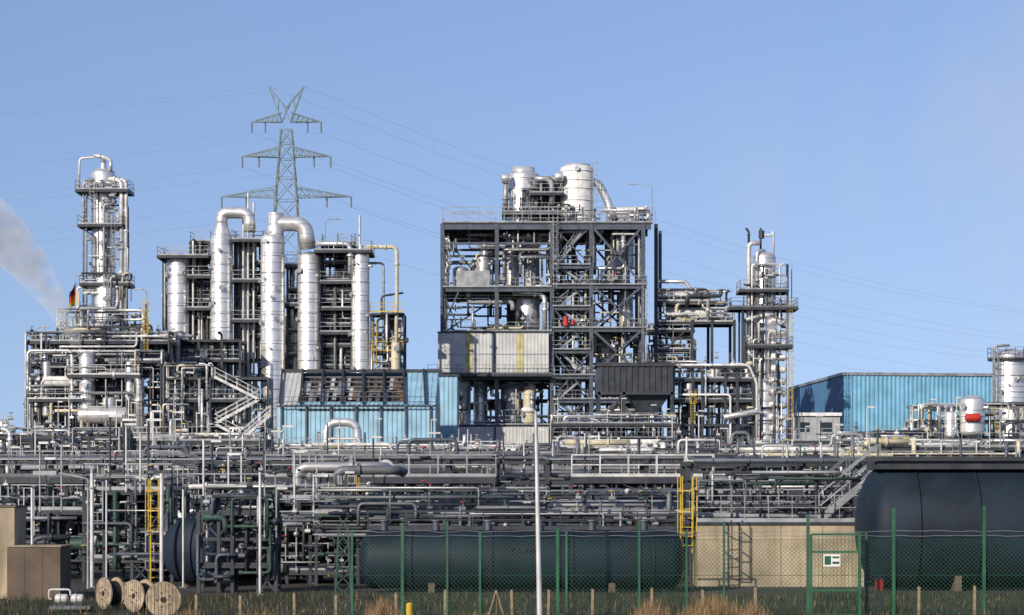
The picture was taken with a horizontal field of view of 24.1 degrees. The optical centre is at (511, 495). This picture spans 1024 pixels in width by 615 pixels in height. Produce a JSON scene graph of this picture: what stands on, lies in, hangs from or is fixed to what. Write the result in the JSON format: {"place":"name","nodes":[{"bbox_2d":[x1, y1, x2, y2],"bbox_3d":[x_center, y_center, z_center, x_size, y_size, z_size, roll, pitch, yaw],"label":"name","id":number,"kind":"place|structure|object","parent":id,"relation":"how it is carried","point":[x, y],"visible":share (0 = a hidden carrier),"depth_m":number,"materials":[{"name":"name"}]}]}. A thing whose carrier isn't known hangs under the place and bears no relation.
{"place":"outdoors","nodes":[
{"label":"outdoors","id":0,"kind":"place"},
{"bbox_2d":[0,419,8,442],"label":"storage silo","id":1,"kind":"object","parent":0,"point":[2,421],"visible":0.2,"depth_m":299.28,"materials":[{"name":"metal"}]},
{"bbox_2d":[74,154,134,426],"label":"distillation tower","id":2,"kind":"structure","parent":0,"point":[106,285],"depth_m":287.17,"materials":[{"name":"metal"}]},
{"bbox_2d":[106,480,106,577],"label":"steel post","id":3,"kind":"object","parent":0,"point":[106,528],"visible":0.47,"depth_m":93.97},
{"bbox_2d":[162,362,273,438],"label":"stair tower","id":4,"kind":"structure","parent":0,"point":[207,400],"depth_m":261.93,"materials":[{"name":"metal"}]},
{"bbox_2d":[277,369,439,493],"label":"blue industrial building","id":5,"kind":"structure","parent":0,"point":[312,402],"depth_m":256.17,"materials":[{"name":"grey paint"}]},
{"bbox_2d":[366,493,525,523],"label":"pipes","id":6,"kind":"object","parent":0,"point":[516,498],"visible":0.12,"depth_m":112.15,"materials":[{"name":"grey metal"}]},
{"bbox_2d":[438,374,460,442],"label":"blue industrial building","id":7,"kind":"structure","parent":0,"point":[449,402],"depth_m":274.92,"materials":[{"name":"paint"}]},
{"bbox_2d":[0,586,1023,614],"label":"dry grass","id":8,"kind":"structure","parent":0,"point":[384,608],"depth_m":76.31,"materials":[{"name":"plant"}]},
{"bbox_2d":[0,531,1023,614],"bbox_3d":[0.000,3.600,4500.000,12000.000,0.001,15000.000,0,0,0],"label":"ground","id":9,"kind":"structure","parent":0,"point":[294,584],"depth_m":88.53,"materials":[{"name":"soil"}]},
{"bbox_2d":[2,419,15,443],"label":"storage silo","id":10,"kind":"object","parent":9,"relation":"on","point":[13,430],"visible":0.16,"depth_m":299.36,"materials":[{"name":"metal"}]},
{"bbox_2d":[0,505,27,598],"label":"concrete wall","id":11,"kind":"structure","parent":9,"relation":"on","point":[12,524],"depth_m":84.00,"materials":[{"name":"concrete"}]},
{"bbox_2d":[31,488,32,543],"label":"steel post","id":12,"kind":"object","parent":9,"relation":"on","point":[31,515],"visible":0.47,"depth_m":93.96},
{"bbox_2d":[7,544,71,599],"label":"equipment cabinet","id":13,"kind":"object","parent":9,"relation":"on","point":[35,570],"depth_m":83.00,"materials":[{"name":"metal"}]},
{"bbox_2d":[0,442,108,578],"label":"process unit","id":14,"kind":"object","parent":9,"relation":"on","point":[54,526],"visible":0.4,"depth_m":103.99,"materials":[{"name":"paint"}]},
{"bbox_2d":[5,426,107,552],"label":"process unit","id":15,"kind":"object","parent":9,"relation":"on","point":[36,487],"visible":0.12,"depth_m":135.68,"materials":[{"name":"paint"}]},
{"bbox_2d":[33,471,88,588],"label":"yard lamp","id":16,"kind":"object","parent":9,"relation":"on","point":[45,472],"visible":1,"depth_m":92.96,"materials":[{"name":"metal"}]},
{"bbox_2d":[0,396,137,533],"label":"process unit","id":17,"kind":"object","parent":9,"relation":"on","point":[45,434],"visible":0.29,"depth_m":180.33,"materials":[{"name":"paint"}]},
{"bbox_2d":[47,588,93,608],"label":"pump skid","id":18,"kind":"object","parent":9,"relation":"on","point":[76,599],"visible":1,"depth_m":74.30,"materials":[{"name":"metal"}]},
{"bbox_2d":[89,473,95,587],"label":"steel post","id":19,"kind":"object","parent":9,"relation":"on","point":[91,530],"visible":0.92,"depth_m":93.93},
{"bbox_2d":[23,320,182,488],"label":"process unit","id":20,"kind":"object","parent":9,"relation":"on","point":[165,342],"visible":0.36,"depth_m":269.99,"materials":[{"name":"paint"}]},
{"bbox_2d":[35,326,49,367],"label":"yard lamp","id":21,"kind":"object","parent":20,"relation":"attached to","point":[36,344],"visible":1,"depth_m":269.95,"materials":[{"name":"metal"}]},
{"bbox_2d":[25,348,164,449],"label":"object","id":22,"kind":"object","parent":20,"relation":"attached to","point":[88,412],"visible":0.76,"depth_m":267.56,"materials":[{"name":"metal"}]},
{"bbox_2d":[56,303,154,378],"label":"process unit","id":23,"kind":"object","parent":20,"relation":"on","point":[129,327],"visible":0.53,"depth_m":271.16,"materials":[{"name":"paint"}]},
{"bbox_2d":[69,281,76,323],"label":"german flag","id":24,"kind":"object","parent":23,"relation":"attached to","point":[72,297],"visible":0.91,"depth_m":285.00,"materials":[{"name":"fabric"}]},
{"bbox_2d":[96,577,124,608],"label":"cable reel","id":25,"kind":"object","parent":9,"relation":"on","point":[108,591],"visible":0.95,"depth_m":75.81,"materials":[{"name":"brown wood"}]},
{"bbox_2d":[69,415,189,581],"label":"process unit","id":26,"kind":"object","parent":9,"relation":"on","point":[125,504],"visible":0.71,"depth_m":99.98,"materials":[{"name":"paint"}]},
{"bbox_2d":[123,579,152,611],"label":"cable reel","id":27,"kind":"object","parent":9,"relation":"on","point":[135,591],"visible":0.77,"depth_m":73.82,"materials":[{"name":"brown wood"}]},
{"bbox_2d":[145,479,164,580],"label":"caged ladder","id":28,"kind":"object","parent":9,"relation":"on","point":[150,510],"visible":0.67,"depth_m":96.58,"materials":[{"name":"metal"}]},
{"bbox_2d":[160,473,163,581],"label":"steel post","id":29,"kind":"object","parent":9,"relation":"on","point":[161,527],"visible":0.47,"depth_m":93.93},
{"bbox_2d":[145,581,180,614],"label":"cable reel","id":30,"kind":"object","parent":9,"relation":"on","point":[162,598],"visible":0.99,"depth_m":70.75,"materials":[{"name":"brown wood"}]},
{"bbox_2d":[165,253,190,413],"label":"process column","id":31,"kind":"structure","parent":9,"relation":"on","point":[178,293],"depth_m":284.90,"materials":[{"name":"metal"}]},
{"bbox_2d":[94,410,272,552],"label":"process unit","id":32,"kind":"object","parent":9,"relation":"on","point":[192,470],"visible":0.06,"depth_m":128.48,"materials":[{"name":"paint"}]},
{"bbox_2d":[179,489,187,587],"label":"steel post","id":33,"kind":"object","parent":9,"relation":"on","point":[182,586],"visible":1,"depth_m":93.97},
{"bbox_2d":[195,594,197,614],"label":"wooden post","id":34,"kind":"object","parent":9,"relation":"on","point":[196,602],"visible":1,"depth_m":68.96,"materials":[{"name":"brown wood"}]},
{"bbox_2d":[120,413,273,537],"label":"process unit","id":35,"kind":"object","parent":9,"relation":"on","point":[255,444],"visible":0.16,"depth_m":190.22,"materials":[{"name":"paint"}]},
{"bbox_2d":[155,324,246,499],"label":"process unit","id":36,"kind":"object","parent":9,"relation":"on","point":[196,350],"visible":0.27,"depth_m":279.00,"materials":[{"name":"metal"}]},
{"bbox_2d":[164,499,284,585],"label":"storage tank","id":37,"kind":"object","parent":9,"relation":"on","point":[173,549],"visible":0.44,"depth_m":94.75,"materials":[{"name":"metal"}]},
{"bbox_2d":[207,207,254,438],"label":"process column","id":38,"kind":"structure","parent":9,"relation":"on","point":[220,304],"depth_m":283.97,"materials":[{"name":"metal"}]},
{"bbox_2d":[195,439,282,592],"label":"process unit","id":39,"kind":"object","parent":9,"relation":"on","point":[222,575],"visible":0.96,"depth_m":88.96,"materials":[{"name":"paint"}]},
{"bbox_2d":[239,595,241,614],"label":"wooden post","id":40,"kind":"object","parent":9,"relation":"on","point":[240,604],"visible":1,"depth_m":68.96,"materials":[{"name":"brown wood"}]},
{"bbox_2d":[236,246,252,438],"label":"process column","id":41,"kind":"structure","parent":9,"relation":"on","point":[244,324],"depth_m":286.29,"materials":[{"name":"metal"}]},
{"bbox_2d":[257,472,262,594],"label":"steel post","id":42,"kind":"object","parent":9,"relation":"on","point":[260,533],"visible":0.67,"depth_m":86.95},
{"bbox_2d":[178,440,343,575],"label":"process unit","id":43,"kind":"object","parent":9,"relation":"on","point":[303,489],"visible":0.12,"depth_m":107.98,"materials":[{"name":"paint"}]},
{"bbox_2d":[292,459,407,545],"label":"insulated pipe","id":44,"kind":"object","parent":43,"relation":"attached to","point":[385,467],"visible":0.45,"depth_m":112.75,"materials":[{"name":"metal"}]},
{"bbox_2d":[157,229,374,438],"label":"column access structure","id":45,"kind":"object","parent":9,"relation":"on","point":[341,300],"depth_m":286.36,"materials":[{"name":"paint"}]},
{"bbox_2d":[316,241,402,367],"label":"pipe loop","id":46,"kind":"object","parent":45,"relation":"attached to","point":[384,295],"visible":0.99,"depth_m":282.81,"materials":[{"name":"beige paint"}]},
{"bbox_2d":[192,193,360,432],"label":"vent stack","id":47,"kind":"object","parent":9,"relation":"on","point":[243,301],"visible":0.45,"depth_m":285.89,"materials":[{"name":"metal"}]},
{"bbox_2d":[258,212,314,442],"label":"process column","id":48,"kind":"structure","parent":9,"relation":"on","point":[272,314],"depth_m":282.87,"materials":[{"name":"metal"}]},
{"bbox_2d":[221,86,351,438],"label":"electricity pylon","id":49,"kind":"object","parent":9,"relation":"on","point":[276,195],"visible":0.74,"depth_m":429.69,"materials":[{"name":"metal"}]},
{"bbox_2d":[1,86,1023,372],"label":"power line","id":50,"kind":"object","parent":49,"relation":"attached to","point":[393,190],"visible":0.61,"depth_m":441.37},
{"bbox_2d":[293,592,295,614],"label":"wooden post","id":51,"kind":"object","parent":9,"relation":"on","point":[294,607],"visible":1,"depth_m":68.96,"materials":[{"name":"brown wood"}]},
{"bbox_2d":[295,252,320,368],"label":"process column","id":52,"kind":"structure","parent":9,"relation":"on","point":[308,318],"depth_m":283.82,"materials":[{"name":"metal"}]},
{"bbox_2d":[238,423,382,494],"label":"process unit","id":53,"kind":"object","parent":9,"relation":"on","point":[286,468],"visible":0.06,"depth_m":131.96,"materials":[{"name":"paint"}]},
{"bbox_2d":[239,436,381,562],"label":"process unit","id":54,"kind":"object","parent":9,"relation":"on","point":[370,484],"visible":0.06,"depth_m":115.00,"materials":[{"name":"paint"}]},
{"bbox_2d":[264,451,367,583],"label":"process unit","id":55,"kind":"object","parent":9,"relation":"on","point":[301,539],"visible":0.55,"depth_m":97.98,"materials":[{"name":"paint"}]},
{"bbox_2d":[325,276,335,368],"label":"process column","id":56,"kind":"structure","parent":9,"relation":"on","point":[331,341],"depth_m":287.39,"materials":[{"name":"metal"}]},
{"bbox_2d":[334,595,336,614],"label":"wooden post","id":57,"kind":"object","parent":9,"relation":"on","point":[335,604],"visible":1,"depth_m":68.96,"materials":[{"name":"brown wood"}]},
{"bbox_2d":[322,418,361,442],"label":"expansion loop pipe","id":58,"kind":"object","parent":9,"relation":"on","point":[354,425],"visible":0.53,"depth_m":239.64,"materials":[{"name":"metal"}]},
{"bbox_2d":[333,517,350,611],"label":"green lattice mast","id":59,"kind":"object","parent":9,"relation":"on","point":[337,556],"visible":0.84,"depth_m":73.97,"materials":[{"name":"metal"}]},
{"bbox_2d":[266,418,419,452],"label":"process unit","id":60,"kind":"object","parent":9,"relation":"on","point":[377,446],"visible":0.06,"depth_m":194.98,"materials":[{"name":"paint"}]},
{"bbox_2d":[348,245,372,368],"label":"process column","id":61,"kind":"structure","parent":9,"relation":"on","point":[360,313],"depth_m":282.10,"materials":[{"name":"metal"}]},
{"bbox_2d":[370,311,408,368],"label":"yellow access platform","id":62,"kind":"structure","parent":61,"relation":"attached to","point":[393,351],"depth_m":282.90,"materials":[{"name":"paint"}]},
{"bbox_2d":[394,593,396,610],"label":"wooden post","id":63,"kind":"object","parent":9,"relation":"on","point":[395,599],"visible":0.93,"depth_m":68.96,"materials":[{"name":"brown wood"}]},
{"bbox_2d":[406,602,412,614],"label":"yellow bollard","id":64,"kind":"object","parent":9,"relation":"on","point":[409,608],"visible":1,"depth_m":65.92,"materials":[{"name":"metal"}]},
{"bbox_2d":[0,435,842,560],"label":"pipe rack","id":65,"kind":"object","parent":9,"relation":"on","point":[596,478],"visible":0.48,"depth_m":121.92,"materials":[{"name":"metal"}]},
{"bbox_2d":[444,589,445,614],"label":"wooden post","id":66,"kind":"object","parent":9,"relation":"on","point":[444,602],"visible":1,"depth_m":68.96,"materials":[{"name":"brown wood"}]},
{"bbox_2d":[382,432,529,498],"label":"process unit","id":67,"kind":"object","parent":9,"relation":"on","point":[488,469],"visible":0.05,"depth_m":139.96,"materials":[{"name":"paint"}]},
{"bbox_2d":[415,419,551,498],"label":"process unit","id":68,"kind":"object","parent":9,"relation":"on","point":[482,448],"visible":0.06,"depth_m":189.97,"materials":[{"name":"paint"}]},
{"bbox_2d":[488,590,503,614],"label":"tripod stake","id":69,"kind":"object","parent":9,"relation":"on","point":[495,596],"visible":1,"depth_m":66.03,"materials":[{"name":"brown wood"}]},
{"bbox_2d":[312,481,690,585],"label":"pipe canopy","id":70,"kind":"object","parent":9,"relation":"on","point":[352,508],"visible":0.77,"depth_m":95.81,"materials":[{"name":"grey metal"}]},
{"bbox_2d":[510,590,512,614],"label":"wooden post","id":71,"kind":"object","parent":9,"relation":"on","point":[511,601],"visible":1,"depth_m":68.96,"materials":[{"name":"brown wood"}]},
{"bbox_2d":[0,428,1023,488],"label":"pipe rack","id":72,"kind":"object","parent":9,"relation":"on","point":[565,436],"visible":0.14,"depth_m":206.87,"materials":[{"name":"metal"}]},
{"bbox_2d":[2,432,1023,537],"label":"pipe rack","id":73,"kind":"object","parent":9,"relation":"on","point":[419,469],"visible":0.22,"depth_m":160.30,"materials":[{"name":"metal"}]},
{"bbox_2d":[359,511,683,592],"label":"storage tank","id":74,"kind":"object","parent":9,"relation":"on","point":[593,534],"visible":0.84,"depth_m":89.11,"materials":[{"name":"metal"}]},
{"bbox_2d":[521,407,542,614],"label":"street lamp","id":75,"kind":"object","parent":9,"relation":"on","point":[538,548],"visible":1,"depth_m":67.95,"materials":[{"name":"metal"}]},
{"bbox_2d":[547,590,549,614],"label":"wooden post","id":76,"kind":"object","parent":9,"relation":"on","point":[548,602],"visible":1,"depth_m":68.96,"materials":[{"name":"brown wood"}]},
{"bbox_2d":[591,589,593,614],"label":"wooden post","id":77,"kind":"object","parent":9,"relation":"on","point":[592,601],"visible":1,"depth_m":68.96,"materials":[{"name":"brown wood"}]},
{"bbox_2d":[511,433,704,520],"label":"process unit","id":78,"kind":"object","parent":9,"relation":"on","point":[528,471],"visible":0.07,"depth_m":138.05,"materials":[{"name":"paint"}]},
{"bbox_2d":[550,396,677,464],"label":"process unit","id":79,"kind":"object","parent":9,"relation":"on","point":[563,426],"visible":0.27,"depth_m":255.01,"materials":[{"name":"paint"}]},
{"bbox_2d":[593,354,675,435],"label":"dust collector hopper","id":80,"kind":"object","parent":79,"relation":"on","point":[641,387],"visible":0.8,"depth_m":261.93,"materials":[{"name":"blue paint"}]},
{"bbox_2d":[556,406,721,508],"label":"process unit","id":81,"kind":"object","parent":9,"relation":"on","point":[617,444],"visible":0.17,"depth_m":184.93,"materials":[{"name":"paint"}]},
{"bbox_2d":[650,588,652,606],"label":"wooden post","id":82,"kind":"object","parent":9,"relation":"on","point":[651,594],"visible":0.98,"depth_m":68.96,"materials":[{"name":"brown wood"}]},
{"bbox_2d":[332,506,1023,614],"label":"chain link fence","id":83,"kind":"object","parent":9,"relation":"on","point":[866,575],"visible":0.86,"depth_m":71.05,"materials":[{"name":"metal"}]},
{"bbox_2d":[637,224,735,452],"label":"pipe bridge","id":84,"kind":"structure","parent":9,"relation":"on","point":[687,306],"depth_m":303.99,"materials":[{"name":"paint"}]},
{"bbox_2d":[677,476,696,589],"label":"caged ladder","id":85,"kind":"object","parent":9,"relation":"on","point":[691,511],"visible":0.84,"depth_m":91.97,"materials":[{"name":"metal"}]},
{"bbox_2d":[670,347,758,508],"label":"process unit","id":86,"kind":"object","parent":9,"relation":"on","point":[725,376],"visible":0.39,"depth_m":263.93,"materials":[{"name":"paint"}]},
{"bbox_2d":[754,587,756,610],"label":"wooden post","id":87,"kind":"object","parent":9,"relation":"on","point":[755,594],"visible":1,"depth_m":68.96,"materials":[{"name":"brown wood"}]},
{"bbox_2d":[687,495,863,586],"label":"concrete bund wall","id":88,"kind":"structure","parent":9,"relation":"on","point":[748,529],"depth_m":95.00,"materials":[{"name":"paint"}]},
{"bbox_2d":[699,422,870,513],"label":"process unit","id":89,"kind":"object","parent":9,"relation":"on","point":[702,492],"visible":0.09,"depth_m":131.99,"materials":[{"name":"paint"}]},
{"bbox_2d":[711,423,875,508],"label":"process unit","id":90,"kind":"object","parent":9,"relation":"on","point":[861,447],"visible":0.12,"depth_m":179.65,"materials":[{"name":"paint"}]},
{"bbox_2d":[789,413,841,438],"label":"site hut","id":91,"kind":"object","parent":9,"relation":"on","point":[802,420],"visible":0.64,"depth_m":290.00,"materials":[{"name":"grey paint"}]},
{"bbox_2d":[810,533,860,614],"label":"security gate","id":92,"kind":"structure","parent":9,"relation":"on","point":[833,589],"depth_m":70.57,"materials":[{"name":"metal"}]},
{"bbox_2d":[823,554,839,565],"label":"warning sign","id":93,"kind":"object","parent":92,"relation":"attached to","point":[831,559],"visible":1,"depth_m":70.53,"materials":[{"name":"white paint"}]},
{"bbox_2d":[680,434,1020,574],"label":"pipe rack","id":94,"kind":"object","parent":9,"relation":"on","point":[743,464],"visible":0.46,"depth_m":105.92,"materials":[{"name":"metal"}]},
{"bbox_2d":[778,405,925,452],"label":"process unit","id":95,"kind":"object","parent":9,"relation":"on","point":[845,441],"visible":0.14,"depth_m":214.98,"materials":[{"name":"paint"}]},
{"bbox_2d":[874,578,884,614],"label":"orange valve box","id":96,"kind":"object","parent":9,"relation":"on","point":[880,581],"visible":0.81,"depth_m":72.00,"materials":[{"name":"red paint"}]},
{"bbox_2d":[917,586,919,614],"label":"wooden post","id":97,"kind":"object","parent":9,"relation":"on","point":[918,600],"visible":1,"depth_m":68.96,"materials":[{"name":"brown wood"}]},
{"bbox_2d":[855,457,1023,590],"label":"storage tank","id":98,"kind":"object","parent":9,"relation":"on","point":[923,496],"visible":0.94,"depth_m":90.13,"materials":[{"name":"metal"}]},
{"bbox_2d":[855,406,1023,456],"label":"process unit","id":99,"kind":"object","parent":9,"relation":"on","point":[979,444],"visible":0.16,"depth_m":184.98,"materials":[{"name":"paint"}]},
{"bbox_2d":[905,393,1023,456],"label":"process unit","id":100,"kind":"object","parent":9,"relation":"on","point":[973,413],"visible":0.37,"depth_m":224.95,"materials":[{"name":"paint"}]},
{"bbox_2d":[973,585,975,614],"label":"wooden post","id":101,"kind":"object","parent":9,"relation":"on","point":[974,599],"visible":1,"depth_m":68.96,"materials":[{"name":"brown wood"}]},
{"bbox_2d":[987,344,1023,443],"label":"storage silo","id":102,"kind":"object","parent":9,"relation":"on","point":[1008,373],"visible":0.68,"depth_m":250.20,"materials":[{"name":"metal"}]},
{"bbox_2d":[0,0,1023,443],"label":"sky","id":103,"kind":"structure","parent":0,"point":[880,142],"materials":[{"name":"blue"}]},
{"bbox_2d":[427,207,661,464],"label":"steel process tower","id":104,"kind":"structure","parent":0,"point":[516,356],"depth_m":300.62,"materials":[{"name":"dark painted steel"},{"name":"galvanised steel"},{"name":"aluminium"}]},
{"bbox_2d":[501,162,650,220],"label":"rooftop vessels","id":105,"kind":"object","parent":104,"relation":"on","point":[570,186],"visible":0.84,"depth_m":301.40,"materials":[{"name":"metal"}]},
{"bbox_2d":[629,183,652,223],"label":"yard lamp","id":106,"kind":"object","parent":104,"relation":"on","point":[651,206],"visible":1,"depth_m":299.97,"materials":[{"name":"metal"}]},
{"bbox_2d":[559,500,678,533],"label":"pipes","id":107,"kind":"object","parent":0,"point":[661,503],"visible":0.02,"depth_m":112.28,"materials":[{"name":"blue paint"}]},
{"bbox_2d":[727,227,798,453],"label":"distillation tower","id":108,"kind":"structure","parent":0,"point":[761,321],"depth_m":288.36,"materials":[{"name":"metal"}]},
{"bbox_2d":[690,444,880,523],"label":"steel staircase","id":109,"kind":"structure","parent":0,"point":[758,481],"depth_m":97.21,"materials":[{"name":"grey metal"}]},
{"bbox_2d":[789,372,991,446],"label":"blue warehouse","id":110,"kind":"structure","parent":0,"point":[851,396],"depth_m":301.24,"materials":[{"name":"paint"}]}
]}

